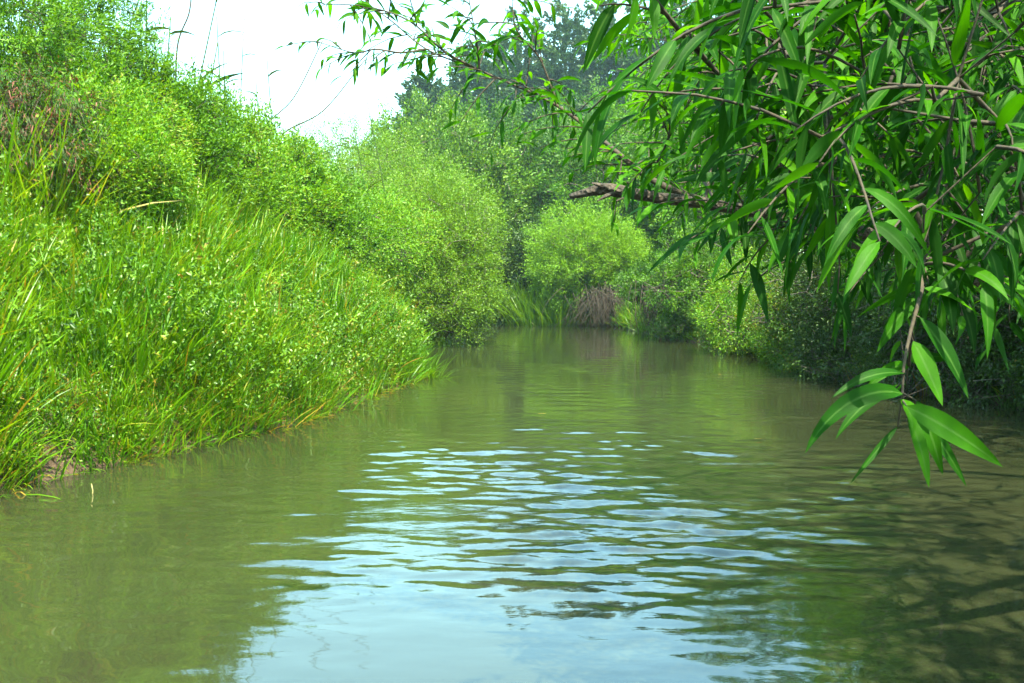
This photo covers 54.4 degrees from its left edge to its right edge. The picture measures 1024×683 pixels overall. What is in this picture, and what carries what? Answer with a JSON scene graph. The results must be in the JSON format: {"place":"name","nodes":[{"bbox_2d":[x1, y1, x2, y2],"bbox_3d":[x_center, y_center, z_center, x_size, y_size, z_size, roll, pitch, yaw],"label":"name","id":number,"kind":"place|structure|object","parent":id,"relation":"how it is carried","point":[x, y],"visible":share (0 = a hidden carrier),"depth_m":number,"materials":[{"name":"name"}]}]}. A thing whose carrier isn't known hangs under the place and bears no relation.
{"place":"outdoors","nodes":[
{"label":"outdoors","id":0,"kind":"place"},
{"bbox_2d":[2,0,982,252],"label":"sky","id":1,"kind":"structure","parent":0,"point":[272,24],"materials":[{"name":"white"}]},
{"bbox_2d":[0,323,1023,682],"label":"river","id":2,"kind":"structure","parent":0,"point":[626,507],"depth_m":5.69,"materials":[{"name":"liquid"}]},
{"bbox_2d":[0,256,1023,489],"bbox_3d":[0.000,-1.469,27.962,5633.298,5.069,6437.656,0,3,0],"label":"ground","id":3,"kind":"structure","parent":0,"point":[50,464],"depth_m":8.42,"materials":[{"name":"soil"}]},
{"bbox_2d":[0,182,82,262],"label":"grass tussock","id":4,"kind":"object","parent":3,"relation":"on","point":[24,223],"depth_m":9.58,"materials":[{"name":"green plant"}]},
{"bbox_2d":[0,277,119,357],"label":"grass tussock","id":5,"kind":"object","parent":3,"relation":"on","point":[60,322],"depth_m":8.67,"materials":[{"name":"green plant"}]},
{"bbox_2d":[0,43,132,223],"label":"bank shrub","id":6,"kind":"object","parent":3,"relation":"on","point":[45,138],"visible":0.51,"depth_m":11.00,"materials":[{"name":"green plant"}]},
{"bbox_2d":[0,0,158,127],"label":"bank shrub","id":7,"kind":"object","parent":3,"relation":"on","point":[13,42],"visible":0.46,"depth_m":13.30,"materials":[{"name":"green plant"}]},
{"bbox_2d":[3,58,205,220],"bbox_3d":[-5.199,-2.319,12.059,2.745,2.352,2.705,0,3,0],"label":"bank shrub","id":8,"kind":"object","parent":3,"relation":"on","point":[134,144],"visible":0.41,"depth_m":11.75,"materials":[{"name":"green plant"}]},
{"bbox_2d":[25,0,205,146],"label":"bank shrub","id":9,"kind":"object","parent":3,"relation":"on","point":[139,12],"visible":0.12,"depth_m":15.43,"materials":[{"name":"green plant"}]},
{"bbox_2d":[79,361,161,457],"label":"grass tussock","id":10,"kind":"object","parent":3,"relation":"on","point":[119,409],"depth_m":8.50,"materials":[{"name":"green plant"}]},
{"bbox_2d":[113,0,172,84],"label":"reed","id":11,"kind":"object","parent":3,"relation":"on","point":[158,27],"visible":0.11,"depth_m":16.01,"materials":[{"name":"green plant"}]},
{"bbox_2d":[92,73,212,233],"bbox_3d":[-4.762,-2.257,12.923,1.747,2.528,1.930,-2,4,-42],"label":"bank shrub","id":12,"kind":"object","parent":3,"relation":"on","point":[170,113],"visible":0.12,"depth_m":12.99,"materials":[{"name":"green plant"}]},
{"bbox_2d":[153,17,198,94],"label":"reed","id":13,"kind":"object","parent":3,"relation":"on","point":[178,31],"visible":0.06,"depth_m":16.39,"materials":[{"name":"green plant"}]},
{"bbox_2d":[175,0,191,83],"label":"bare stem","id":14,"kind":"object","parent":3,"relation":"on","point":[181,33],"visible":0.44,"depth_m":16.77,"materials":[{"name":"green plant"}]},
{"bbox_2d":[100,41,282,215],"bbox_3d":[-5.360,-3.187,15.789,3.493,3.029,2.917,0,3,0],"label":"bank shrub","id":15,"kind":"object","parent":3,"relation":"on","point":[216,134],"visible":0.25,"depth_m":15.38,"materials":[{"name":"green plant"}]},
{"bbox_2d":[151,234,231,301],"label":"grass tussock","id":16,"kind":"object","parent":3,"relation":"on","point":[194,268],"depth_m":11.09,"materials":[{"name":"green plant"}]},
{"bbox_2d":[186,0,233,117],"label":"reed","id":17,"kind":"object","parent":3,"relation":"on","point":[207,45],"visible":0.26,"depth_m":16.77,"materials":[{"name":"green plant"}]},
{"bbox_2d":[194,40,243,105],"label":"reed","id":18,"kind":"object","parent":3,"relation":"on","point":[231,75],"visible":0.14,"depth_m":16.97,"materials":[{"name":"green plant"}]},
{"bbox_2d":[195,51,245,88],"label":"reed","id":19,"kind":"object","parent":3,"relation":"on","point":[223,69],"visible":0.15,"depth_m":19.38,"materials":[{"name":"green plant"}]},
{"bbox_2d":[0,106,445,480],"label":"weeds","id":20,"kind":"object","parent":3,"relation":"on","point":[301,299],"visible":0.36,"depth_m":10.34,"materials":[{"name":"green plant"}]},
{"bbox_2d":[196,17,253,94],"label":"reed","id":21,"kind":"object","parent":3,"relation":"on","point":[218,46],"visible":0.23,"depth_m":19.25,"materials":[{"name":"green plant"}]},
{"bbox_2d":[0,79,450,498],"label":"grass","id":22,"kind":"structure","parent":3,"relation":"on","point":[139,354],"depth_m":9.99,"materials":[{"name":"green plant"}]},
{"bbox_2d":[200,325,266,407],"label":"grass tussock","id":23,"kind":"object","parent":3,"relation":"on","point":[229,371],"depth_m":9.96,"materials":[{"name":"green plant"}]},
{"bbox_2d":[177,77,315,231],"bbox_3d":[-5.382,-3.094,17.736,3.061,3.072,3.414,-2,3,-35],"label":"bank shrub","id":24,"kind":"object","parent":3,"relation":"on","point":[254,131],"visible":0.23,"depth_m":17.44,"materials":[{"name":"green plant"}]},
{"bbox_2d":[235,14,260,109],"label":"reed","id":25,"kind":"object","parent":3,"relation":"on","point":[242,59],"visible":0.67,"depth_m":20.76,"materials":[{"name":"green plant"}]},
{"bbox_2d":[242,81,277,122],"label":"reed","id":26,"kind":"object","parent":3,"relation":"on","point":[257,95],"visible":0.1,"depth_m":20.76,"materials":[{"name":"green plant"}]},
{"bbox_2d":[247,59,286,137],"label":"reed","id":27,"kind":"object","parent":3,"relation":"on","point":[271,73],"visible":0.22,"depth_m":21.09,"materials":[{"name":"green plant"}]},
{"bbox_2d":[233,260,317,312],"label":"grass tussock","id":28,"kind":"object","parent":3,"relation":"on","point":[273,290],"depth_m":12.33,"materials":[{"name":"green plant"}]},
{"bbox_2d":[215,119,354,247],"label":"bank shrub","id":29,"kind":"object","parent":3,"relation":"on","point":[302,150],"visible":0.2,"depth_m":19.31,"materials":[{"name":"green plant"}]},
{"bbox_2d":[270,41,322,119],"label":"bare stem","id":30,"kind":"object","parent":3,"relation":"on","point":[300,85],"visible":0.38,"depth_m":21.07,"materials":[{"name":"green plant"}]},
{"bbox_2d":[273,234,335,278],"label":"grass tussock","id":31,"kind":"object","parent":3,"relation":"on","point":[307,262],"depth_m":14.95,"materials":[{"name":"green plant"}]},
{"bbox_2d":[282,60,364,135],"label":"bare stem","id":32,"kind":"object","parent":3,"relation":"on","point":[326,106],"visible":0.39,"depth_m":20.79,"materials":[{"name":"green plant"}]},
{"bbox_2d":[276,156,402,274],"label":"bank shrub","id":33,"kind":"object","parent":3,"relation":"on","point":[355,224],"visible":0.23,"depth_m":19.86,"materials":[{"name":"green plant"}]},
{"bbox_2d":[272,105,424,194],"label":"willow bush","id":34,"kind":"object","parent":3,"relation":"on","point":[336,147],"visible":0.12,"depth_m":36.12,"materials":[{"name":"green plant"}]},
{"bbox_2d":[329,295,378,349],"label":"grass tussock","id":35,"kind":"object","parent":3,"relation":"on","point":[351,313],"depth_m":14.31,"materials":[{"name":"green plant"}]},
{"bbox_2d":[340,128,385,219],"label":"reed","id":36,"kind":"object","parent":3,"relation":"on","point":[360,162],"visible":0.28,"depth_m":23.85,"materials":[{"name":"green plant"}]},
{"bbox_2d":[365,101,393,292],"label":"reed","id":37,"kind":"object","parent":3,"relation":"on","point":[378,160],"visible":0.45,"depth_m":23.87,"materials":[{"name":"green plant"}]},
{"bbox_2d":[327,178,453,293],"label":"willow bush","id":38,"kind":"object","parent":3,"relation":"on","point":[392,213],"visible":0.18,"depth_m":23.52,"materials":[{"name":"green plant"}]},
{"bbox_2d":[325,128,472,291],"bbox_3d":[-5.049,-4.011,32.679,7.720,5.788,6.698,0,3,0],"label":"willow bush","id":39,"kind":"object","parent":3,"relation":"on","point":[372,167],"visible":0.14,"depth_m":31.95,"materials":[{"name":"green plant"}]},
{"bbox_2d":[372,70,483,156],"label":"tall tree","id":40,"kind":"object","parent":3,"relation":"on","point":[433,91],"visible":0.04,"depth_m":107.98,"materials":[{"name":"green plant"}]},
{"bbox_2d":[327,83,540,248],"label":"bushy tree","id":41,"kind":"object","parent":3,"relation":"on","point":[475,157],"visible":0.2,"depth_m":53.47,"materials":[{"name":"green plant"}]},
{"bbox_2d":[368,156,515,347],"bbox_3d":[-2.319,-2.426,28.509,4.918,5.897,6.016,0,3,0],"label":"willow bush","id":42,"kind":"object","parent":3,"relation":"on","point":[456,278],"visible":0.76,"depth_m":27.69,"materials":[{"name":"green plant"}]},
{"bbox_2d":[420,348,463,378],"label":"grass tussock","id":43,"kind":"object","parent":3,"relation":"on","point":[432,375],"depth_m":16.93,"materials":[{"name":"green plant"}]},
{"bbox_2d":[443,36,520,158],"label":"tall tree","id":44,"kind":"object","parent":3,"relation":"on","point":[457,81],"visible":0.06,"depth_m":112.58,"materials":[{"name":"green plant"}]},
{"bbox_2d":[455,219,532,323],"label":"dark shrub","id":45,"kind":"object","parent":3,"relation":"on","point":[505,261],"visible":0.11,"depth_m":48.96,"materials":[{"name":"green plant"}]},
{"bbox_2d":[473,0,561,210],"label":"tall tree","id":46,"kind":"object","parent":3,"relation":"on","point":[517,60],"visible":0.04,"depth_m":116.16,"materials":[{"name":"green plant"}]},
{"bbox_2d":[483,277,554,324],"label":"grass clump","id":47,"kind":"object","parent":3,"relation":"on","point":[505,318],"visible":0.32,"depth_m":47.55,"materials":[{"name":"green plant"}]},
{"bbox_2d":[419,93,631,281],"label":"bushy tree","id":48,"kind":"object","parent":3,"relation":"on","point":[517,133],"visible":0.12,"depth_m":56.81,"materials":[{"name":"green plant"}]},
{"bbox_2d":[491,204,567,324],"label":"dark shrub","id":49,"kind":"object","parent":3,"relation":"on","point":[521,252],"visible":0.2,"depth_m":48.21,"materials":[{"name":"green plant"}]},
{"bbox_2d":[494,282,579,326],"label":"grass clump","id":50,"kind":"object","parent":3,"relation":"on","point":[525,317],"visible":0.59,"depth_m":46.14,"materials":[{"name":"green plant"}]},
{"bbox_2d":[518,290,598,326],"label":"grass clump","id":51,"kind":"object","parent":3,"relation":"on","point":[561,316],"visible":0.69,"depth_m":45.27,"materials":[{"name":"green plant"}]},
{"bbox_2d":[516,0,609,223],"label":"tall tree","id":52,"kind":"object","parent":3,"relation":"on","point":[568,60],"visible":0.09,"depth_m":114.47,"materials":[{"name":"green plant"}]},
{"bbox_2d":[486,72,663,249],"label":"bushy tree","id":53,"kind":"object","parent":3,"relation":"on","point":[589,105],"visible":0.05,"depth_m":58.82,"materials":[{"name":"green plant"}]},
{"bbox_2d":[539,281,629,327],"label":"root tangle","id":54,"kind":"object","parent":3,"relation":"on","point":[603,299],"visible":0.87,"depth_m":43.69,"materials":[{"name":"brown plant"}]},
{"bbox_2d":[516,196,654,313],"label":"round bush","id":55,"kind":"object","parent":3,"relation":"on","point":[596,253],"visible":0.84,"depth_m":44.78,"materials":[{"name":"green plant"}]},
{"bbox_2d":[549,0,652,200],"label":"tall tree","id":56,"kind":"object","parent":3,"relation":"on","point":[606,65],"visible":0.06,"depth_m":110.40,"materials":[{"name":"green plant"}]},
{"bbox_2d":[528,68,736,262],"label":"bushy tree","id":57,"kind":"object","parent":3,"relation":"on","point":[599,173],"visible":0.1,"depth_m":52.99,"materials":[{"name":"green plant"}]},
{"bbox_2d":[274,0,1023,486],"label":"willow tree","id":58,"kind":"object","parent":3,"relation":"on","point":[750,60],"visible":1,"depth_m":1.52,"materials":[{"name":"green plant"}]},
{"bbox_2d":[619,272,685,338],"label":"shrub","id":59,"kind":"object","parent":3,"relation":"on","point":[645,303],"visible":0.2,"depth_m":32.77,"materials":[{"name":"green plant"}]},
{"bbox_2d":[603,246,708,316],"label":"shrub","id":60,"kind":"object","parent":3,"relation":"on","point":[622,285],"visible":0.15,"depth_m":34.05,"materials":[{"name":"green plant"}]},
{"bbox_2d":[625,0,700,151],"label":"tall tree","id":61,"kind":"object","parent":3,"relation":"on","point":[661,42],"depth_m":112.71,"materials":[{"name":"green plant"}]},
{"bbox_2d":[641,278,703,341],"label":"waterside shrub","id":62,"kind":"object","parent":3,"relation":"on","point":[674,321],"visible":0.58,"depth_m":31.08,"materials":[{"name":"green plant"}]},
{"bbox_2d":[631,213,779,322],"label":"shrub","id":63,"kind":"object","parent":3,"relation":"on","point":[687,268],"visible":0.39,"depth_m":30.05,"materials":[{"name":"green plant"}]},
{"bbox_2d":[678,270,741,345],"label":"waterside shrub","id":64,"kind":"object","parent":3,"relation":"on","point":[691,307],"visible":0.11,"depth_m":28.79,"materials":[{"name":"green plant"}]},
{"bbox_2d":[605,45,875,259],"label":"bushy tree","id":65,"kind":"object","parent":3,"relation":"on","point":[668,227],"visible":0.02,"depth_m":48.57,"materials":[{"name":"green plant"}]},
{"bbox_2d":[627,3,861,245],"bbox_3d":[9.165,-7.431,33.184,10.027,10.807,8.787,-2,4,-43],"label":"leafy tree","id":66,"kind":"object","parent":3,"relation":"on","point":[714,190],"depth_m":32.96,"materials":[{"name":"green plant"}]},
{"bbox_2d":[688,239,815,355],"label":"shrub","id":67,"kind":"object","parent":3,"relation":"on","point":[721,319],"visible":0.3,"depth_m":23.70,"materials":[{"name":"green plant"}]},
{"bbox_2d":[726,277,787,360],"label":"waterside shrub","id":68,"kind":"object","parent":3,"relation":"on","point":[758,350],"visible":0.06,"depth_m":22.01,"materials":[{"name":"green plant"}]},
{"bbox_2d":[726,259,830,349],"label":"shrub","id":69,"kind":"object","parent":3,"relation":"on","point":[755,320],"visible":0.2,"depth_m":19.31,"materials":[{"name":"green plant"}]},
{"bbox_2d":[547,295,1023,400],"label":"weeds","id":70,"kind":"object","parent":3,"relation":"on","point":[830,346],"visible":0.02,"depth_m":16.27,"materials":[{"name":"green plant"}]},
{"bbox_2d":[757,269,833,371],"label":"waterside shrub","id":71,"kind":"object","parent":3,"relation":"on","point":[777,345],"visible":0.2,"depth_m":18.71,"materials":[{"name":"green plant"}]},
{"bbox_2d":[724,199,939,344],"bbox_3d":[6.257,-1.302,17.738,4.812,2.724,4.193,0,3,0],"label":"shrub","id":72,"kind":"object","parent":3,"relation":"on","point":[816,273],"visible":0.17,"depth_m":17.25,"materials":[{"name":"green plant"}]},
{"bbox_2d":[780,264,886,383],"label":"waterside shrub","id":73,"kind":"object","parent":3,"relation":"on","point":[819,347],"visible":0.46,"depth_m":16.58,"materials":[{"name":"green plant"}]},
{"bbox_2d":[771,8,989,232],"bbox_3d":[10.582,-6.553,25.556,9.126,10.143,8.985,0,3,0],"label":"leafy tree","id":74,"kind":"object","parent":3,"relation":"on","point":[784,112],"depth_m":24.53,"materials":[{"name":"green plant"}]},
{"bbox_2d":[826,213,983,325],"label":"shrub","id":75,"kind":"object","parent":3,"relation":"on","point":[883,272],"visible":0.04,"depth_m":15.32,"materials":[{"name":"green plant"}]},
{"bbox_2d":[832,262,982,393],"bbox_3d":[5.936,-0.215,14.633,2.316,2.411,2.720,1,3,14],"label":"waterside shrub","id":76,"kind":"object","parent":3,"relation":"on","point":[885,349],"visible":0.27,"depth_m":14.67,"materials":[{"name":"green plant"}]},
{"bbox_2d":[872,193,1022,341],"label":"shrub","id":77,"kind":"object","parent":3,"relation":"on","point":[973,297],"visible":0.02,"depth_m":13.02,"materials":[{"name":"green plant"}]},
{"bbox_2d":[890,299,1014,402],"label":"shrub","id":78,"kind":"object","parent":3,"relation":"on","point":[939,370],"visible":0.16,"depth_m":13.52,"materials":[{"name":"green plant"}]},
{"bbox_2d":[888,4,1023,215],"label":"leafy tree","id":79,"kind":"object","parent":3,"relation":"on","point":[996,137],"depth_m":17.26,"materials":[{"name":"green plant"}]},
{"bbox_2d":[915,292,1023,409],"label":"waterside shrub","id":80,"kind":"object","parent":3,"relation":"on","point":[967,361],"visible":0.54,"depth_m":12.73,"materials":[{"name":"green plant"}]},
{"bbox_2d":[930,5,1022,184],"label":"leafy tree","id":81,"kind":"object","parent":3,"relation":"on","point":[1019,17],"depth_m":12.59,"materials":[{"name":"green plant"}]},
{"bbox_2d":[1001,295,1023,403],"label":"waterside shrub","id":82,"kind":"object","parent":3,"relation":"on","point":[1017,372],"visible":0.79,"depth_m":11.81,"materials":[{"name":"green plant"}]},
{"bbox_2d":[537,282,1023,404],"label":"grass","id":83,"kind":"structure","parent":0,"point":[626,320],"depth_m":32.46,"materials":[{"name":"green plant"}]}
]}

